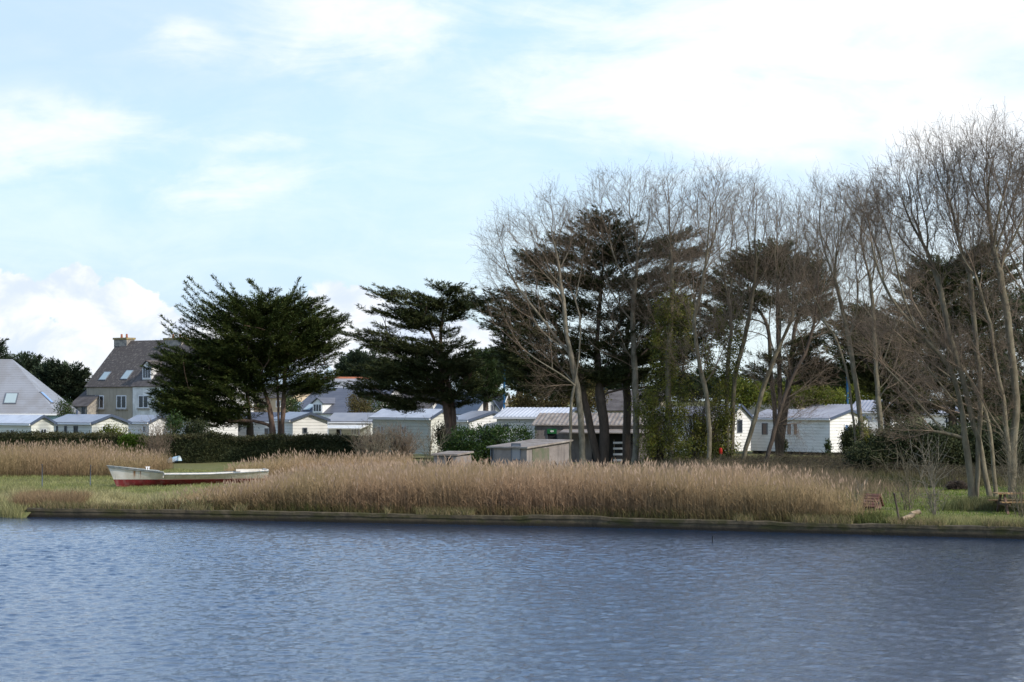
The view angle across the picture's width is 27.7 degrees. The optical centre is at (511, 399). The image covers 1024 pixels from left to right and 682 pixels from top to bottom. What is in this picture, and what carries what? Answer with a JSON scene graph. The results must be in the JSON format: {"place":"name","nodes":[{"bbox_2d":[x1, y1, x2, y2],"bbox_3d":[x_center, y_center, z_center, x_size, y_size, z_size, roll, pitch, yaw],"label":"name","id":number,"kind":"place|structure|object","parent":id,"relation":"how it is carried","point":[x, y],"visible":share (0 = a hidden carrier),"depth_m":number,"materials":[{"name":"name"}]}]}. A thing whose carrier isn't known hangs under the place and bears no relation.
{"place":"outdoors","nodes":[
{"label":"outdoors","id":0,"kind":"place"},
{"bbox_2d":[0,359,80,419],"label":"house","id":1,"kind":"structure","parent":0,"point":[23,391],"depth_m":200.24,"materials":[{"name":"stone"}]},
{"bbox_2d":[0,468,267,495],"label":"short grass","id":2,"kind":"structure","parent":0,"point":[108,481],"depth_m":97.97,"materials":[{"name":"plant"}]},
{"bbox_2d":[130,334,253,417],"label":"house","id":3,"kind":"structure","parent":0,"point":[140,385],"depth_m":210.94,"materials":[{"name":"stone"}]},
{"bbox_2d":[137,395,148,409],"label":"window","id":4,"kind":"structure","parent":3,"relation":"in","point":[141,398],"depth_m":210.52,"materials":[{"name":"white"}]},
{"bbox_2d":[254,385,309,412],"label":"house","id":5,"kind":"structure","parent":0,"point":[273,400],"depth_m":215.14,"materials":[{"name":"stone"}]},
{"bbox_2d":[325,377,378,387],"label":"house","id":6,"kind":"structure","parent":0,"point":[343,379],"depth_m":236.29,"materials":[{"name":"stone"}]},
{"bbox_2d":[298,388,418,433],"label":"house","id":7,"kind":"structure","parent":0,"point":[329,404],"depth_m":199.64,"materials":[{"name":"grey stone"}]},
{"bbox_2d":[456,394,500,415],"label":"house","id":8,"kind":"structure","parent":0,"point":[493,406],"depth_m":186.77,"materials":[{"name":"grey stone"}]},
{"bbox_2d":[0,517,1023,681],"bbox_3d":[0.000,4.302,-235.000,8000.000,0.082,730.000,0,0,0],"label":"water","id":9,"kind":"structure","parent":0,"point":[119,600],"depth_m":43.60,"materials":[{"name":"blue liquid"}]},
{"bbox_2d":[0,401,1023,524],"bbox_3d":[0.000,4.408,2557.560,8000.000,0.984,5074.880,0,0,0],"label":"ground","id":10,"kind":"structure","parent":0,"point":[208,466],"depth_m":99.32,"materials":[{"name":"green plant"}]},
{"bbox_2d":[0,350,46,376],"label":"pine tree","id":11,"kind":"object","parent":10,"relation":"on","point":[24,360],"visible":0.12,"depth_m":234.26,"materials":[{"name":"green plant"}]},
{"bbox_2d":[0,415,57,432],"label":"mobile home","id":12,"kind":"object","parent":10,"relation":"on","point":[44,423],"visible":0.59,"depth_m":147.03,"materials":[{"name":"beige"}]},
{"bbox_2d":[6,488,98,507],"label":"rough grass","id":13,"kind":"structure","parent":10,"relation":"on","point":[68,496],"depth_m":76.69,"materials":[{"name":"plant"}]},
{"bbox_2d":[28,355,92,402],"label":"pine tree","id":14,"kind":"object","parent":10,"relation":"on","point":[64,380],"visible":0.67,"depth_m":225.12,"materials":[{"name":"green plant"}]},
{"bbox_2d":[0,429,122,454],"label":"hedge","id":15,"kind":"object","parent":10,"relation":"on","point":[38,436],"visible":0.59,"depth_m":131.41,"materials":[{"name":"green plant"}]},
{"bbox_2d":[47,395,75,416],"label":"bush","id":16,"kind":"object","parent":10,"relation":"on","point":[64,410],"visible":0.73,"depth_m":189.87,"materials":[{"name":"green plant"}]},
{"bbox_2d":[72,389,98,413],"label":"lean to house","id":17,"kind":"structure","parent":10,"relation":"on","point":[84,403],"depth_m":214.87,"materials":[{"name":"stone"}]},
{"bbox_2d":[0,438,175,476],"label":"reed bed","id":18,"kind":"object","parent":10,"relation":"on","point":[62,462],"visible":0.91,"depth_m":108.25,"materials":[{"name":"plant"}]},
{"bbox_2d":[53,410,131,433],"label":"mobile home","id":19,"kind":"object","parent":10,"relation":"on","point":[77,422],"visible":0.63,"depth_m":149.50,"materials":[{"name":"beige"}]},
{"bbox_2d":[97,421,138,434],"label":"bush","id":20,"kind":"object","parent":10,"relation":"on","point":[109,429],"visible":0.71,"depth_m":132.32,"materials":[{"name":"green plant"}]},
{"bbox_2d":[84,334,163,419],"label":"house","id":21,"kind":"structure","parent":10,"relation":"on","point":[114,376],"depth_m":215.14,"materials":[{"name":"stone"}]},
{"bbox_2d":[115,395,126,409],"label":"window","id":22,"kind":"structure","parent":21,"relation":"in","point":[120,399],"depth_m":212.95,"materials":[{"name":"white"}]},
{"bbox_2d":[0,482,248,517],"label":"rough grass","id":23,"kind":"structure","parent":10,"relation":"on","point":[7,507],"depth_m":78.54,"materials":[{"name":"plant"}]},
{"bbox_2d":[117,432,148,456],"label":"hedge","id":24,"kind":"object","parent":10,"relation":"on","point":[128,440],"visible":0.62,"depth_m":129.83,"materials":[{"name":"green plant"}]},
{"bbox_2d":[128,415,170,434],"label":"mobile home","id":25,"kind":"object","parent":10,"relation":"on","point":[134,420],"visible":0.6,"depth_m":152.81,"materials":[{"name":"white"}]},
{"bbox_2d":[126,413,178,458],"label":"bare shrub","id":26,"kind":"object","parent":10,"relation":"on","point":[158,440],"visible":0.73,"depth_m":128.89,"materials":[{"name":"brown plant"}]},
{"bbox_2d":[160,409,188,433],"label":"bush","id":27,"kind":"object","parent":10,"relation":"on","point":[175,421],"visible":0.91,"depth_m":133.81,"materials":[{"name":"green plant"}]},
{"bbox_2d":[106,465,268,486],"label":"boat","id":28,"kind":"object","parent":10,"relation":"on","point":[127,476],"visible":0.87,"depth_m":95.79,"materials":[{"name":"white paint"}]},
{"bbox_2d":[179,414,214,433],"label":"bush","id":29,"kind":"object","parent":10,"relation":"on","point":[193,428],"visible":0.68,"depth_m":133.74,"materials":[{"name":"green plant"}]},
{"bbox_2d":[166,420,237,435],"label":"mobile home","id":30,"kind":"object","parent":10,"relation":"on","point":[232,430],"visible":0.02,"depth_m":151.61,"materials":[{"name":"white"}]},
{"bbox_2d":[145,330,265,436],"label":"cypress tree","id":31,"kind":"object","parent":10,"relation":"on","point":[249,431],"visible":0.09,"depth_m":139.62,"materials":[{"name":"green plant"}]},
{"bbox_2d":[140,275,352,435],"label":"cypress tree","id":32,"kind":"object","parent":10,"relation":"on","point":[283,332],"visible":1,"depth_m":137.05,"materials":[{"name":"green plant"}]},
{"bbox_2d":[238,412,280,435],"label":"mobile home","id":33,"kind":"object","parent":10,"relation":"on","point":[262,429],"visible":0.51,"depth_m":152.62,"materials":[{"name":"white"}]},
{"bbox_2d":[146,430,378,462],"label":"hedge","id":34,"kind":"object","parent":10,"relation":"on","point":[212,446],"visible":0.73,"depth_m":131.40,"materials":[{"name":"green plant"}]},
{"bbox_2d":[279,396,303,412],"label":"bush","id":35,"kind":"object","parent":10,"relation":"on","point":[292,405],"visible":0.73,"depth_m":169.69,"materials":[{"name":"green plant"}]},
{"bbox_2d":[274,412,330,435],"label":"mobile home","id":36,"kind":"object","parent":10,"relation":"on","point":[296,423],"visible":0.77,"depth_m":143.42,"materials":[{"name":"white"}]},
{"bbox_2d":[223,447,416,478],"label":"reed bed","id":37,"kind":"object","parent":10,"relation":"on","point":[275,465],"visible":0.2,"depth_m":102.32,"materials":[{"name":"plant"}]},
{"bbox_2d":[327,413,373,438],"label":"mobile home","id":38,"kind":"object","parent":10,"relation":"on","point":[340,423],"visible":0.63,"depth_m":149.58,"materials":[{"name":"beige"}]},
{"bbox_2d":[345,391,374,412],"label":"bush","id":39,"kind":"object","parent":10,"relation":"on","point":[353,406],"visible":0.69,"depth_m":159.70,"materials":[{"name":"green plant"}]},
{"bbox_2d":[333,346,396,384],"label":"pine tree","id":40,"kind":"object","parent":10,"relation":"on","point":[357,356],"visible":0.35,"depth_m":248.72,"materials":[{"name":"green plant"}]},
{"bbox_2d":[347,425,390,459],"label":"bare shrub","id":41,"kind":"object","parent":10,"relation":"on","point":[361,448],"visible":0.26,"depth_m":119.71,"materials":[{"name":"brown plant"}]},
{"bbox_2d":[338,421,401,460],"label":"bare shrub","id":42,"kind":"object","parent":10,"relation":"on","point":[378,447],"visible":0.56,"depth_m":107.93,"materials":[{"name":"brown plant"}]},
{"bbox_2d":[365,417,436,460],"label":"bare shrub","id":43,"kind":"object","parent":10,"relation":"on","point":[404,447],"visible":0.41,"depth_m":118.71,"materials":[{"name":"brown plant"}]},
{"bbox_2d":[327,278,487,436],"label":"cypress tree","id":44,"kind":"object","parent":10,"relation":"on","point":[403,367],"visible":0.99,"depth_m":129.56,"materials":[{"name":"green plant"}]},
{"bbox_2d":[368,408,457,453],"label":"mobile home","id":45,"kind":"object","parent":10,"relation":"on","point":[382,415],"visible":0.46,"depth_m":139.35,"materials":[{"name":"beige"}]},
{"bbox_2d":[415,414,452,463],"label":"bare shrub","id":46,"kind":"object","parent":10,"relation":"on","point":[430,447],"visible":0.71,"depth_m":111.87,"materials":[{"name":"brown plant"}]},
{"bbox_2d":[431,421,460,446],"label":"bush","id":47,"kind":"object","parent":10,"relation":"on","point":[438,428],"visible":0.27,"depth_m":131.75,"materials":[{"name":"green plant"}]},
{"bbox_2d":[431,451,473,473],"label":"shed","id":48,"kind":"structure","parent":10,"relation":"on","point":[458,455],"depth_m":110.72,"materials":[{"name":"grey"}]},
{"bbox_2d":[456,411,498,445],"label":"mobile home","id":49,"kind":"object","parent":10,"relation":"on","point":[483,417],"visible":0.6,"depth_m":146.81,"materials":[{"name":"white"}]},
{"bbox_2d":[455,345,508,410],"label":"round evergreen","id":50,"kind":"object","parent":10,"relation":"on","point":[493,386],"visible":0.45,"depth_m":151.48,"materials":[{"name":"green plant"}]},
{"bbox_2d":[432,419,538,466],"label":"laurel bush","id":51,"kind":"object","parent":10,"relation":"on","point":[458,442],"visible":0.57,"depth_m":120.27,"materials":[{"name":"green plant"}]},
{"bbox_2d":[146,454,891,523],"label":"reed bed","id":52,"kind":"object","parent":10,"relation":"on","point":[697,487],"visible":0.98,"depth_m":71.79,"materials":[{"name":"plant"}]},
{"bbox_2d":[27,508,1023,538],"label":"quay wall","id":53,"kind":"structure","parent":10,"relation":"on","point":[980,531],"depth_m":70.37,"materials":[{"name":"concrete"}]},
{"bbox_2d":[41,500,1023,526],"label":"rough grass","id":54,"kind":"structure","parent":53,"relation":"on","point":[438,511],"depth_m":71.50,"materials":[{"name":"plant"}]},
{"bbox_2d":[486,439,572,470],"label":"shed","id":55,"kind":"structure","parent":10,"relation":"on","point":[543,450],"depth_m":108.66,"materials":[{"name":"grey"}]},
{"bbox_2d":[511,443,520,459],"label":"window","id":56,"kind":"structure","parent":55,"relation":"in","point":[515,452],"depth_m":107.88,"materials":[{"name":"grey"}]},
{"bbox_2d":[493,407,576,441],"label":"mobile home","id":57,"kind":"object","parent":10,"relation":"on","point":[523,415],"visible":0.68,"depth_m":143.43,"materials":[{"name":"white"}]},
{"bbox_2d":[466,176,606,465],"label":"bare tree","id":58,"kind":"object","parent":10,"relation":"on","point":[575,385],"visible":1,"depth_m":119.94,"materials":[{"name":"brown plant"}]},
{"bbox_2d":[504,377,611,412],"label":"bush","id":59,"kind":"object","parent":10,"relation":"on","point":[518,399],"visible":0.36,"depth_m":157.33,"materials":[{"name":"green plant"}]},
{"bbox_2d":[486,347,648,402],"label":"pine tree","id":60,"kind":"object","parent":10,"relation":"on","point":[606,387],"visible":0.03,"depth_m":203.73,"materials":[{"name":"green plant"}]},
{"bbox_2d":[459,205,717,466],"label":"cypress tree","id":61,"kind":"object","parent":10,"relation":"on","point":[598,376],"visible":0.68,"depth_m":121.63,"materials":[{"name":"green plant"}]},
{"bbox_2d":[531,413,660,462],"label":"outbuilding","id":62,"kind":"structure","parent":10,"relation":"on","point":[551,425],"depth_m":132.04,"materials":[{"name":"grey"}]},
{"bbox_2d":[592,433,632,460],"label":"doorway","id":63,"kind":"structure","parent":62,"relation":"in","point":[617,437],"depth_m":131.42,"materials":[{"name":"black"}]},
{"bbox_2d":[549,157,684,465],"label":"bare tree","id":64,"kind":"object","parent":10,"relation":"on","point":[635,389],"visible":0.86,"depth_m":120.83,"materials":[{"name":"brown plant"}]},
{"bbox_2d":[584,271,692,464],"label":"cypress tree","id":65,"kind":"object","parent":10,"relation":"on","point":[626,447],"visible":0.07,"depth_m":123.86,"materials":[{"name":"green plant"}]},
{"bbox_2d":[621,376,693,461],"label":"bare shrub","id":66,"kind":"object","parent":10,"relation":"on","point":[660,452],"visible":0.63,"depth_m":119.47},
{"bbox_2d":[610,156,723,463],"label":"bare tree","id":67,"kind":"object","parent":10,"relation":"on","point":[667,409],"visible":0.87,"depth_m":118.85,"materials":[{"name":"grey plant"}]},
{"bbox_2d":[639,362,728,462],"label":"bare shrub","id":68,"kind":"object","parent":10,"relation":"on","point":[689,432],"visible":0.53,"depth_m":121.64,"materials":[{"name":"plant"}]},
{"bbox_2d":[656,406,725,453],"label":"outbuilding","id":69,"kind":"structure","parent":10,"relation":"on","point":[686,424],"depth_m":151.11,"materials":[{"name":"paint"}]},
{"bbox_2d":[643,150,769,459],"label":"bare tree","id":70,"kind":"object","parent":10,"relation":"on","point":[699,366],"visible":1,"depth_m":115.86,"materials":[{"name":"brown plant"}]},
{"bbox_2d":[690,396,746,456],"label":"bare shrub","id":71,"kind":"object","parent":10,"relation":"on","point":[714,427],"visible":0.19,"depth_m":122.69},
{"bbox_2d":[717,404,752,450],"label":"mobile home","id":72,"kind":"object","parent":10,"relation":"on","point":[744,428],"visible":0.34,"depth_m":150.75,"materials":[{"name":"white"}]},
{"bbox_2d":[688,161,796,460],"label":"bare tree","id":73,"kind":"object","parent":10,"relation":"on","point":[725,419],"visible":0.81,"depth_m":120.86,"materials":[{"name":"brown plant"}]},
{"bbox_2d":[722,375,770,409],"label":"bush","id":74,"kind":"object","parent":10,"relation":"on","point":[750,398],"visible":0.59,"depth_m":164.21,"materials":[{"name":"green plant"}]},
{"bbox_2d":[694,238,844,455],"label":"cypress tree","id":75,"kind":"object","parent":10,"relation":"on","point":[779,446],"visible":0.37,"depth_m":131.76,"materials":[{"name":"green plant"}]},
{"bbox_2d":[737,175,839,459],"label":"bare tree","id":76,"kind":"object","parent":10,"relation":"on","point":[762,390],"visible":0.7,"depth_m":118.91,"materials":[{"name":"brown plant"}]},
{"bbox_2d":[673,363,926,404],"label":"tree","id":77,"kind":"object","parent":10,"relation":"on","point":[840,382],"visible":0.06,"depth_m":213.58,"materials":[{"name":"green plant"}]},
{"bbox_2d":[760,375,849,409],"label":"bush","id":78,"kind":"object","parent":10,"relation":"on","point":[838,396],"visible":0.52,"depth_m":167.00,"materials":[{"name":"green plant"}]},
{"bbox_2d":[751,409,871,454],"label":"mobile home","id":79,"kind":"object","parent":10,"relation":"on","point":[838,418],"visible":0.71,"depth_m":149.84,"materials":[{"name":"white"}]},
{"bbox_2d":[748,199,879,460],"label":"bare tree","id":80,"kind":"object","parent":10,"relation":"on","point":[781,406],"visible":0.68,"depth_m":116.92,"materials":[{"name":"brown plant"}]},
{"bbox_2d":[663,456,965,503],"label":"dry weeds","id":81,"kind":"object","parent":10,"relation":"on","point":[870,488],"visible":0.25,"depth_m":91.36,"materials":[{"name":"brown plant"}]},
{"bbox_2d":[624,458,1023,487],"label":"rough grass","id":82,"kind":"structure","parent":10,"relation":"on","point":[999,482],"depth_m":98.17,"materials":[{"name":"plant"}]},
{"bbox_2d":[805,404,852,409],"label":"mobile home","id":83,"kind":"object","parent":10,"relation":"on","point":[836,406],"visible":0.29,"depth_m":165.63,"materials":[{"name":"white"}]},
{"bbox_2d":[639,446,1023,482],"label":"brambles","id":84,"kind":"object","parent":10,"relation":"on","point":[836,462],"visible":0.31,"depth_m":109.76,"materials":[{"name":"plant"}]},
{"bbox_2d":[757,157,906,450],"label":"bare tree","id":85,"kind":"object","parent":10,"relation":"on","point":[861,423],"visible":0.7,"depth_m":111.85,"materials":[{"name":"brown plant"}]},
{"bbox_2d":[837,424,877,455],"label":"bush","id":86,"kind":"object","parent":10,"relation":"on","point":[845,437],"visible":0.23,"depth_m":127.61,"materials":[{"name":"green plant"}]},
{"bbox_2d":[836,381,882,403],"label":"bush","id":87,"kind":"object","parent":10,"relation":"on","point":[864,395],"visible":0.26,"depth_m":171.28,"materials":[{"name":"green plant"}]},
{"bbox_2d":[861,493,883,509],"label":"hutch","id":88,"kind":"object","parent":10,"relation":"on","point":[873,496],"visible":0.68,"depth_m":74.48,"materials":[{"name":"brown"}]},
{"bbox_2d":[849,400,899,432],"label":"mobile home","id":89,"kind":"object","parent":10,"relation":"on","point":[866,405],"visible":0.2,"depth_m":152.82,"materials":[{"name":"white"}]},
{"bbox_2d":[834,344,922,426],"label":"cypress tree","id":90,"kind":"object","parent":10,"relation":"on","point":[843,373],"visible":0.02,"depth_m":129.92,"materials":[{"name":"green plant"}]},
{"bbox_2d":[822,160,951,432],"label":"bare tree","id":91,"kind":"object","parent":10,"relation":"on","point":[877,379],"visible":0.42,"depth_m":110.91,"materials":[{"name":"brown plant"}]},
{"bbox_2d":[869,440,924,509],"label":"bare shrub","id":92,"kind":"object","parent":10,"relation":"on","point":[907,486],"visible":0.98,"depth_m":74.55,"materials":[{"name":"brown plant"}]},
{"bbox_2d":[816,110,1019,498],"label":"bare tree","id":93,"kind":"object","parent":10,"relation":"on","point":[973,489],"visible":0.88,"depth_m":75.92,"materials":[{"name":"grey plant"}]},
{"bbox_2d":[841,240,997,497],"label":"bare tree","id":94,"kind":"object","parent":10,"relation":"on","point":[995,488],"visible":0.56,"depth_m":83.95,"materials":[{"name":"brown plant"}]},
{"bbox_2d":[817,237,1023,453],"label":"cypress tree","id":95,"kind":"object","parent":10,"relation":"on","point":[868,374],"visible":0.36,"depth_m":127.49,"materials":[{"name":"green plant"}]},
{"bbox_2d":[829,483,1023,518],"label":"short grass","id":96,"kind":"structure","parent":10,"relation":"on","point":[924,501],"depth_m":81.40,"materials":[{"name":"plant"}]},
{"bbox_2d":[901,427,954,516],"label":"bare shrub","id":97,"kind":"object","parent":10,"relation":"on","point":[933,510],"visible":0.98,"depth_m":69.22,"materials":[{"name":"brown plant"}]},
{"bbox_2d":[841,411,1023,474],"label":"bush","id":98,"kind":"object","parent":10,"relation":"on","point":[863,451],"visible":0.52,"depth_m":105.86,"materials":[{"name":"green plant"}]},
{"bbox_2d":[922,407,968,426],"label":"mobile home","id":99,"kind":"object","parent":10,"relation":"on","point":[937,419],"visible":0.05,"depth_m":156.64,"materials":[{"name":"white"}]},
{"bbox_2d":[942,476,967,489],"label":"brush heap","id":100,"kind":"object","parent":10,"relation":"on","point":[958,484],"visible":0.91,"depth_m":90.94,"materials":[{"name":"brown plant"}]},
{"bbox_2d":[903,495,1023,513],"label":"grass clump","id":101,"kind":"object","parent":10,"relation":"on","point":[980,503],"visible":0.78,"depth_m":74.17,"materials":[{"name":"plant"}]},
{"bbox_2d":[916,103,1023,498],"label":"bare tree","id":102,"kind":"object","parent":10,"relation":"on","point":[1008,329],"visible":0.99,"depth_m":74.90,"materials":[{"name":"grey plant"}]},
{"bbox_2d":[966,119,1023,390],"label":"bare tree","id":103,"kind":"object","parent":10,"relation":"on","point":[1013,278],"visible":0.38,"depth_m":77.96,"materials":[{"name":"brown plant"}]},
{"bbox_2d":[978,404,1023,518],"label":"bare shrub","id":104,"kind":"object","parent":10,"relation":"on","point":[1015,484],"visible":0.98,"depth_m":67.57,"materials":[{"name":"brown plant"}]},
{"bbox_2d":[987,492,1023,513],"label":"picnic table","id":105,"kind":"object","parent":10,"relation":"on","point":[998,501],"visible":0.86,"depth_m":73.20,"materials":[{"name":"brown wood"}]},
{"bbox_2d":[996,285,1023,448],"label":"round evergreen","id":106,"kind":"object","parent":10,"relation":"on","point":[1021,380],"visible":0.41,"depth_m":91.96,"materials":[{"name":"green plant"}]},
{"bbox_2d":[0,0,1023,400],"label":"sky","id":107,"kind":"structure","parent":0,"point":[340,146],"materials":[{"name":"blue"}]},
{"bbox_2d":[605,390,671,412],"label":"house","id":108,"kind":"structure","parent":0,"point":[614,404],"depth_m":182.28,"materials":[{"name":"stone"}]},
{"bbox_2d":[785,511,1023,525],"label":"rough grass","id":109,"kind":"structure","parent":0,"point":[961,519],"depth_m":66.12,"materials":[{"name":"plant"}]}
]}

